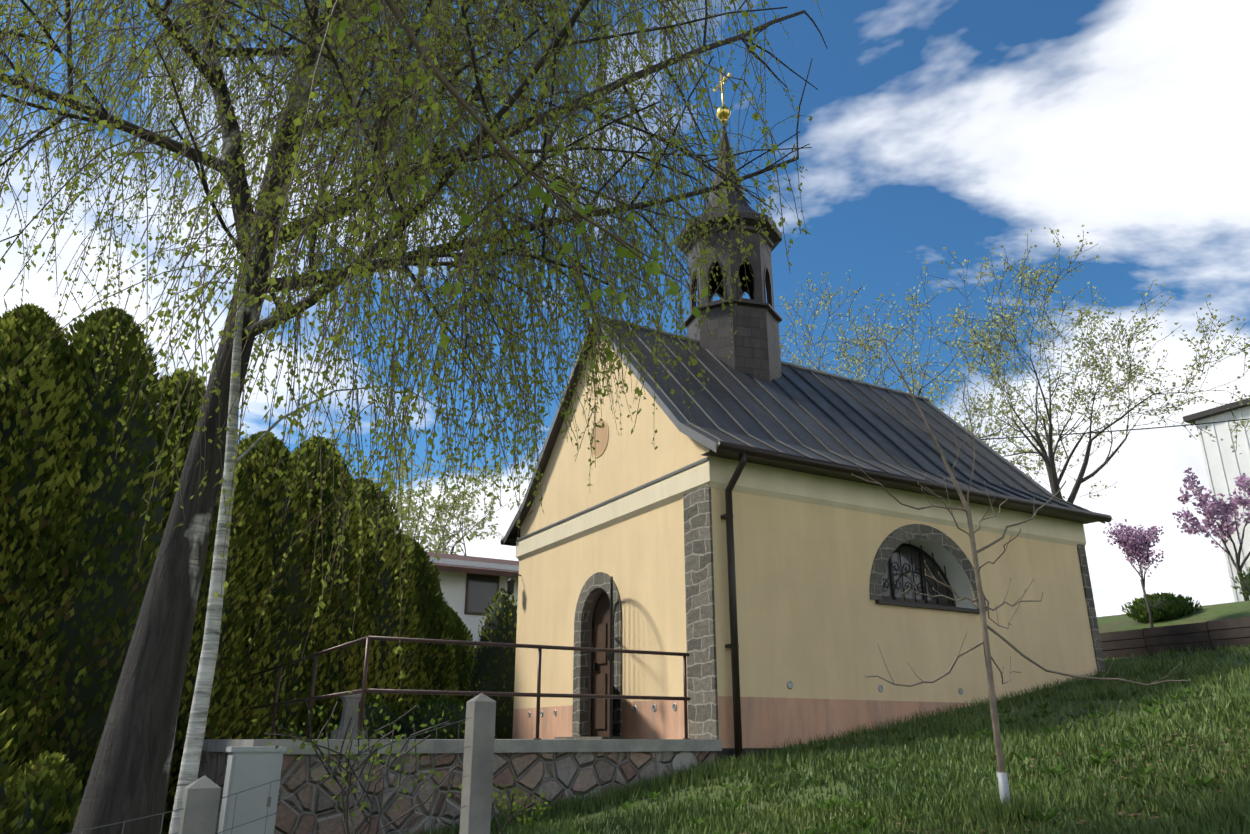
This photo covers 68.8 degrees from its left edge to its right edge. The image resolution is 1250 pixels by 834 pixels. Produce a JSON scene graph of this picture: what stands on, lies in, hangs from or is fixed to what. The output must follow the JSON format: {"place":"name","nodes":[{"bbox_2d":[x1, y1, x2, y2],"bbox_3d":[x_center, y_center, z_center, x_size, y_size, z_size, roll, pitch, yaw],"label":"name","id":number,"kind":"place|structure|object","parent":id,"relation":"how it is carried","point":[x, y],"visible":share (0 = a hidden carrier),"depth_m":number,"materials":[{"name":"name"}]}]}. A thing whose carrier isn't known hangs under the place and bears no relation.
{"place":"outdoors","nodes":[
{"label":"outdoors","id":0,"kind":"place"},
{"bbox_2d":[0,0,1249,616],"label":"sky","id":1,"kind":"structure","parent":0,"point":[968,128],"materials":[{"name":"blue"}]},
{"bbox_2d":[162,600,1249,833],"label":"ground","id":2,"kind":"structure","parent":0,"point":[1124,622],"depth_m":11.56,"materials":[{"name":"green plant"}]},
{"bbox_2d":[0,437,5,646],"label":"thuja hedge","id":3,"kind":"object","parent":2,"relation":"on","point":[1,455],"visible":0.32,"depth_m":11.22,"materials":[{"name":"green plant"}]},
{"bbox_2d":[0,703,30,833],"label":"bush","id":4,"kind":"object","parent":2,"relation":"on","point":[12,812],"visible":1,"depth_m":5.16,"materials":[{"name":"green plant"}]},
{"bbox_2d":[0,303,86,781],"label":"thuja hedge","id":5,"kind":"object","parent":2,"relation":"on","point":[30,395],"visible":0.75,"depth_m":11.53,"materials":[{"name":"green plant"}]},
{"bbox_2d":[4,750,82,833],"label":"bush","id":6,"kind":"object","parent":2,"relation":"on","point":[48,788],"visible":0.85,"depth_m":6.13,"materials":[{"name":"green plant"}]},
{"bbox_2d":[0,306,195,798],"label":"thuja hedge","id":7,"kind":"object","parent":2,"relation":"on","point":[97,619],"visible":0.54,"depth_m":12.20,"materials":[{"name":"green plant"}]},
{"bbox_2d":[151,371,258,833],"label":"thuja hedge","id":8,"kind":"object","parent":2,"relation":"on","point":[232,599],"visible":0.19,"depth_m":14.18,"materials":[{"name":"green plant"}]},
{"bbox_2d":[209,461,280,738],"bbox_3d":[-7.045,3.548,14.925,2.644,6.327,2.682,11,-22,-29],"label":"thuja hedge","id":9,"kind":"object","parent":2,"relation":"on","point":[266,570],"visible":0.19,"depth_m":14.85,"materials":[{"name":"green plant"}]},
{"bbox_2d":[218,747,286,833],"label":"utility cabinet","id":10,"kind":"object","parent":2,"relation":"on","point":[249,767],"visible":1,"depth_m":7.90,"materials":[{"name":"plastic"}]},
{"bbox_2d":[67,693,495,833],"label":"fence group","id":11,"kind":"object","parent":2,"relation":"on","point":[200,805],"visible":1,"depth_m":5.03,"materials":[{"name":"concrete"}]},
{"bbox_2d":[237,430,335,738],"bbox_3d":[-6.876,3.558,16.373,3.232,6.997,3.285,0,-19,1],"label":"thuja hedge","id":12,"kind":"object","parent":2,"relation":"on","point":[292,579],"visible":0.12,"depth_m":16.13,"materials":[{"name":"green plant"}]},
{"bbox_2d":[276,727,330,738],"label":"shrub","id":13,"kind":"object","parent":2,"relation":"on","point":[314,737],"depth_m":15.57,"materials":[{"name":"green plant"}]},
{"bbox_2d":[291,435,383,736],"bbox_3d":[-6.359,3.786,17.899,3.544,7.177,3.279,11,-22,-29],"label":"thuja hedge","id":14,"kind":"object","parent":2,"relation":"on","point":[344,668],"visible":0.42,"depth_m":17.53,"materials":[{"name":"green plant"}]},
{"bbox_2d":[240,419,448,553],"bbox_3d":[-14.491,6.304,38.022,13.039,12.288,9.525,-7,-21,20],"label":"tree","id":15,"kind":"object","parent":2,"relation":"on","point":[404,516],"visible":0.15,"depth_m":39.13,"materials":[{"name":"green plant"}]},
{"bbox_2d":[313,693,402,738],"bbox_3d":[-5.102,6.193,17.371,2.335,1.862,2.566,11,-22,-29],"label":"shrub","id":16,"kind":"object","parent":2,"relation":"on","point":[378,721],"visible":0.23,"depth_m":16.94,"materials":[{"name":"green plant"}]},
{"bbox_2d":[252,686,464,833],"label":"young shrub","id":17,"kind":"object","parent":2,"relation":"on","point":[316,746],"visible":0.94,"depth_m":6.33,"materials":[{"name":"green plant"}]},
{"bbox_2d":[351,476,427,717],"bbox_3d":[-5.930,4.471,19.583,3.523,6.554,3.761,11,-22,-29],"label":"thuja hedge","id":18,"kind":"object","parent":2,"relation":"on","point":[384,607],"visible":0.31,"depth_m":19.05,"materials":[{"name":"green plant"}]},
{"bbox_2d":[0,0,827,833],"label":"birch tree","id":19,"kind":"object","parent":2,"relation":"on","point":[128,778],"visible":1,"depth_m":4.86,"materials":[{"name":"green plant"}]},
{"bbox_2d":[329,0,707,371],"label":"tree branch","id":20,"kind":"object","parent":19,"relation":"attached to","point":[653,267],"visible":0.92,"depth_m":3.75,"materials":[{"name":"green plant"}]},
{"bbox_2d":[395,533,458,704],"bbox_3d":[-5.427,5.392,21.212,3.110,5.441,3.318,11,-22,-29],"label":"thuja hedge","id":21,"kind":"object","parent":2,"relation":"on","point":[438,669],"visible":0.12,"depth_m":20.81,"materials":[{"name":"green plant"}]},
{"bbox_2d":[388,696,496,738],"bbox_3d":[-3.536,6.112,17.369,2.099,1.559,1.904,-9,-21,24],"label":"shrub","id":22,"kind":"object","parent":2,"relation":"on","point":[438,706],"visible":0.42,"depth_m":16.93,"materials":[{"name":"green plant"}]},
{"bbox_2d":[182,739,721,833],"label":"terrace wall","id":23,"kind":"structure","parent":2,"relation":"on","point":[554,768],"depth_m":9.28,"materials":[{"name":"stone"}]},
{"bbox_2d":[330,693,365,738],"bbox_3d":[-3.236,3.506,10.742,0.320,0.540,0.320,11,-22,-29],"label":"stone pedestal","id":24,"kind":"object","parent":23,"relation":"on","point":[350,705],"visible":0.71,"depth_m":10.67,"materials":[{"name":"stone"}]},
{"bbox_2d":[244,636,690,739],"bbox_3d":[-2.624,3.973,12.754,3.965,0.996,6.770,11,-22,-29],"label":"railing","id":25,"kind":"object","parent":23,"relation":"on","point":[363,691],"visible":0.88,"depth_m":10.16,"materials":[{"name":"metal"}]},
{"bbox_2d":[439,605,476,705],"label":"thuja hedge","id":26,"kind":"object","parent":2,"relation":"on","point":[463,659],"visible":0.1,"depth_m":22.51,"materials":[{"name":"green plant"}]},
{"bbox_2d":[391,437,537,555],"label":"tree","id":27,"kind":"object","parent":2,"relation":"on","point":[473,534],"visible":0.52,"depth_m":42.94,"materials":[{"name":"green plant"}]},
{"bbox_2d":[426,552,518,657],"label":"neighbour house","id":28,"kind":"structure","parent":2,"relation":"on","point":[470,586],"depth_m":28.26,"materials":[{"name":"white paint"}]},
{"bbox_2d":[463,588,516,738],"bbox_3d":[-2.646,5.502,19.639,1.617,3.645,1.615,-2,-20,6],"label":"conifer shrub","id":29,"kind":"object","parent":2,"relation":"on","point":[493,668],"visible":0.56,"depth_m":19.19,"materials":[{"name":"green plant"}]},
{"bbox_2d":[460,776,550,833],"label":"young shrub","id":30,"kind":"object","parent":2,"relation":"on","point":[516,807],"visible":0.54,"depth_m":8.25,"materials":[{"name":"green plant"}]},
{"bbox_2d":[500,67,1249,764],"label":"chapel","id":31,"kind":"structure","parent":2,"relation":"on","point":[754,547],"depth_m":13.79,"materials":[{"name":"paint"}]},
{"bbox_2d":[529,687,1249,833],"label":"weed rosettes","id":32,"kind":"object","parent":2,"relation":"on","point":[1039,814],"visible":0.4,"depth_m":7.92,"materials":[{"name":"green plant"}]},
{"bbox_2d":[805,336,1054,479],"bbox_3d":[10.371,2.357,33.657,10.429,11.856,7.279,1,-19,-3],"label":"tree","id":33,"kind":"object","parent":2,"relation":"on","point":[931,392],"visible":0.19,"depth_m":34.06,"materials":[{"name":"green plant"}]},
{"bbox_2d":[779,246,1134,519],"bbox_3d":[7.955,1.149,28.834,14.412,12.359,10.322,-9,-21,23],"label":"tree","id":34,"kind":"object","parent":2,"relation":"on","point":[861,344],"visible":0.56,"depth_m":28.19,"materials":[{"name":"green plant"}]},
{"bbox_2d":[745,715,1249,833],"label":"grass","id":35,"kind":"structure","parent":2,"relation":"on","point":[1133,814],"depth_m":7.15,"materials":[{"name":"plant"}]},
{"bbox_2d":[852,316,1189,811],"bbox_3d":[2.917,0.968,6.987,2.134,4.031,1.002,5,-20,-14],"label":"sapling tree","id":36,"kind":"object","parent":2,"relation":"on","point":[1002,777],"visible":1,"depth_m":6.90,"materials":[{"name":"brown plant"}]},
{"bbox_2d":[930,224,1249,503],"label":"tree","id":37,"kind":"object","parent":2,"relation":"on","point":[1050,464],"visible":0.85,"depth_m":24.47,"materials":[{"name":"green plant"}]},
{"bbox_2d":[1103,519,1163,627],"bbox_3d":[10.674,3.335,18.756,1.027,2.716,1.419,-3,-20,9],"label":"pink tree","id":38,"kind":"object","parent":2,"relation":"on","point":[1139,545],"visible":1,"depth_m":18.81,"materials":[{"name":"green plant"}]},
{"bbox_2d":[1121,592,1202,621],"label":"garden shrub","id":39,"kind":"object","parent":2,"relation":"on","point":[1165,606],"visible":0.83,"depth_m":19.88,"materials":[{"name":"green plant"}]},
{"bbox_2d":[1099,617,1249,657],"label":"retaining wall","id":40,"kind":"structure","parent":2,"relation":"on","point":[1210,635],"depth_m":17.09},
{"bbox_2d":[1172,468,1249,600],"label":"pink tree","id":41,"kind":"object","parent":2,"relation":"on","point":[1211,511],"visible":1,"depth_m":27.35,"materials":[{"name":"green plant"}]},
{"bbox_2d":[1183,399,1249,601],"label":"white building","id":42,"kind":"structure","parent":2,"relation":"on","point":[1224,465],"depth_m":29.88,"materials":[{"name":"grey paint"}]},
{"bbox_2d":[1230,566,1249,600],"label":"garden shrub","id":43,"kind":"object","parent":2,"relation":"on","point":[1245,584],"visible":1,"depth_m":21.13,"materials":[{"name":"green plant"}]}
]}

